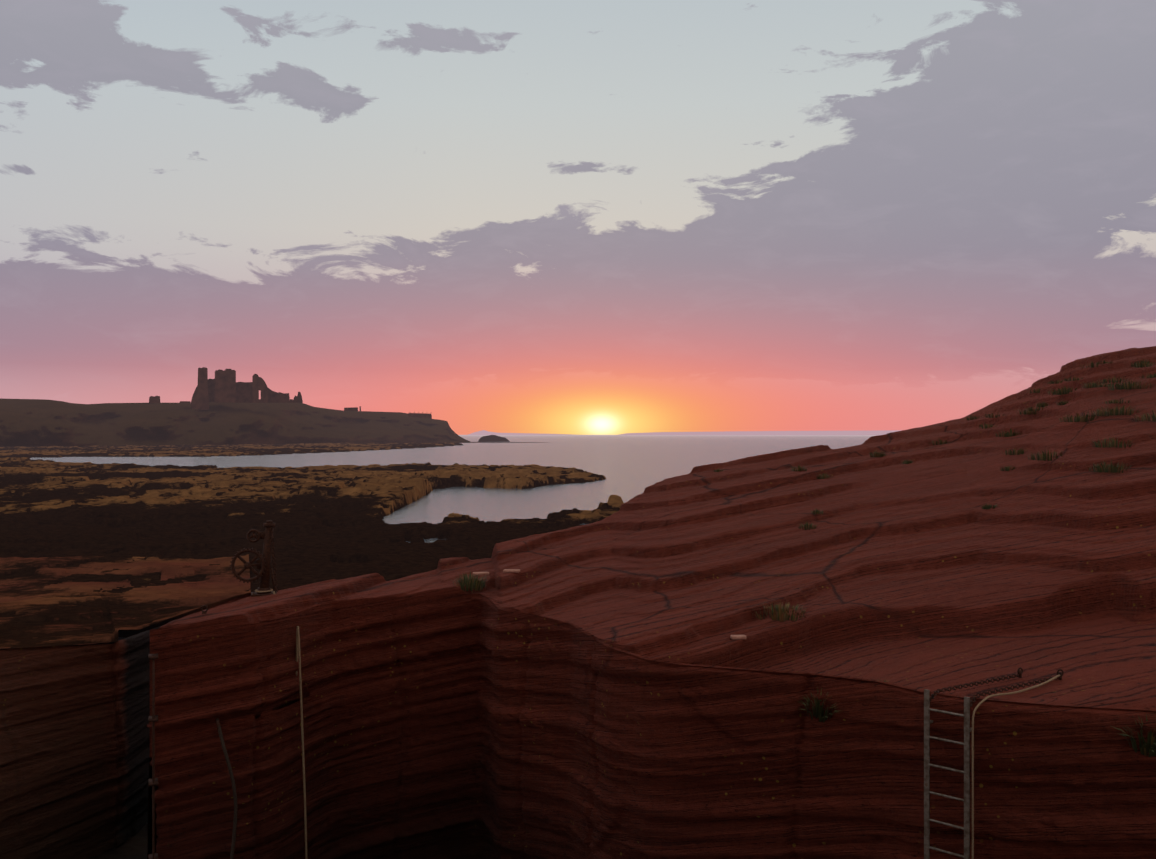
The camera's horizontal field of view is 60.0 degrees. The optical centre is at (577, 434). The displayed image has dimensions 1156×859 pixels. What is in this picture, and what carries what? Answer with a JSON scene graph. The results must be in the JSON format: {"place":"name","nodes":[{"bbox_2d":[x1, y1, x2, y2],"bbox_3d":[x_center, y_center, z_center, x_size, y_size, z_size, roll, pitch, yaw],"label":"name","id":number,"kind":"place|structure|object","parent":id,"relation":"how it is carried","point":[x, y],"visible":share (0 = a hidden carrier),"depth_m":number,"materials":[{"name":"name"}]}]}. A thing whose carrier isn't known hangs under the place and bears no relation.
{"place":"outdoors","nodes":[
{"label":"outdoors","id":0,"kind":"place"},
{"bbox_2d":[87,823,147,858],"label":"water","id":1,"kind":"structure","parent":0,"point":[135,846],"depth_m":18.87,"materials":[{"name":"black liquid"}]},
{"bbox_2d":[0,593,1155,858],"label":"harbour walls","id":2,"kind":"structure","parent":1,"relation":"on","point":[476,735],"depth_m":14.32,"materials":[{"name":"red stone"}]},
{"bbox_2d":[149,653,219,858],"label":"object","id":3,"kind":"structure","parent":2,"relation":"attached to","point":[153,781],"depth_m":13.83,"materials":[{"name":"grey metal"}]},
{"bbox_2d":[218,726,236,858],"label":"rope","id":4,"kind":"object","parent":3,"relation":"hanging from","point":[234,792],"visible":0.96,"depth_m":14.05,"materials":[{"name":"brown fabric"}]},
{"bbox_2d":[924,689,971,858],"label":"steel ladder","id":5,"kind":"object","parent":2,"relation":"attached to","point":[966,771],"visible":0.94,"depth_m":10.22,"materials":[{"name":"grey metal"}]},
{"bbox_2d":[0,554,250,649],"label":"rock ledge","id":6,"kind":"object","parent":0,"point":[33,613],"visible":0.83,"depth_m":40.42,"materials":[{"name":"brown stone"}]},
{"bbox_2d":[0,398,470,446],"bbox_3d":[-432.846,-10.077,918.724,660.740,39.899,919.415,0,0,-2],"label":"headland cliff","id":7,"kind":"structure","parent":0,"point":[33,422],"depth_m":701.28,"materials":[{"name":"brown stone"}]},
{"bbox_2d":[149,367,431,418],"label":"castle ruins","id":8,"kind":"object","parent":7,"relation":"on","point":[224,386],"depth_m":741.69,"materials":[{"name":"stone"}]},
{"bbox_2d":[0,442,623,592],"bbox_3d":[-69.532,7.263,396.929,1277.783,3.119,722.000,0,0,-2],"label":"tidal rock flats","id":9,"kind":"structure","parent":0,"point":[329,522],"depth_m":92.83,"materials":[{"name":"brown stone"}]},
{"bbox_2d":[30,435,877,640],"bbox_3d":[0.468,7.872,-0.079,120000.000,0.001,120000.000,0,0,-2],"label":"sea","id":10,"kind":"structure","parent":0,"point":[628,467],"depth_m":305.49,"materials":[{"name":"grey liquid"}]},
{"bbox_2d":[478,435,509,441],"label":"islet rock","id":11,"kind":"object","parent":10,"relation":"in","point":[492,438],"visible":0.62,"depth_m":1147.44,"materials":[{"name":"grey stone"}]},
{"bbox_2d":[471,442,549,442],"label":"reef line","id":12,"kind":"object","parent":10,"relation":"in","point":[510,442],"visible":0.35,"depth_m":998.29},
{"bbox_2d":[468,430,571,434],"bbox_3d":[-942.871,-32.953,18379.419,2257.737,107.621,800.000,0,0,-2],"label":"coast","id":13,"kind":"structure","parent":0,"point":[483,432],"depth_m":17966.36},
{"bbox_2d":[0,0,1155,434],"label":"sky","id":14,"kind":"structure","parent":0,"point":[574,217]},
{"bbox_2d":[147,346,1155,858],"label":"rock slope","id":15,"kind":"structure","parent":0,"point":[923,570],"depth_m":16.52,"materials":[{"name":"red stone"}]},
{"bbox_2d":[201,605,207,613],"bbox_3d":[-5.678,2.655,15.214,0.096,0.131,0.070,0,0,-32],"label":"mooring ring","id":16,"kind":"object","parent":15,"relation":"on","point":[204,612],"visible":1,"depth_m":15.20,"materials":[{"name":"metal"}]},
{"bbox_2d":[230,520,277,596],"bbox_3d":[-5.562,2.117,17.186,0.787,1.270,0.340,0,0,-19],"label":"winch","id":17,"kind":"object","parent":15,"relation":"on","point":[263,564],"visible":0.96,"depth_m":17.16,"materials":[{"name":"metal"}]},
{"bbox_2d":[255,589,307,858],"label":"hemp mooring rope","id":18,"kind":"object","parent":15,"relation":"attached to","point":[298,655],"visible":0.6,"depth_m":15.11,"materials":[{"name":"beige fabric"}]},
{"bbox_2d":[473,569,746,639],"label":"loose stones","id":19,"kind":"object","parent":15,"relation":"on","point":[738,637],"visible":0.75,"depth_m":18.23,"materials":[{"name":"stone"}]},
{"bbox_2d":[452,359,1155,756],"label":"grass tufts","id":20,"kind":"object","parent":15,"relation":"on","point":[474,583],"visible":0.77,"depth_m":20.90,"materials":[{"name":"green plant"}]},
{"bbox_2d":[929,667,1063,706],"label":"ladder chains","id":21,"kind":"object","parent":15,"relation":"on","point":[1019,675],"visible":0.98,"depth_m":10.61,"materials":[{"name":"metal"}]},
{"bbox_2d":[972,675,1059,858],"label":"ladder safety rope","id":22,"kind":"object","parent":15,"relation":"attached to","point":[1010,693],"visible":1,"depth_m":10.02,"materials":[{"name":"beige fabric"}]},
{"bbox_2d":[619,430,901,434],"bbox_3d":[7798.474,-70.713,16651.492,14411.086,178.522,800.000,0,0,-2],"label":"coast","id":23,"kind":"structure","parent":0,"point":[878,432],"depth_m":16107.22}
]}

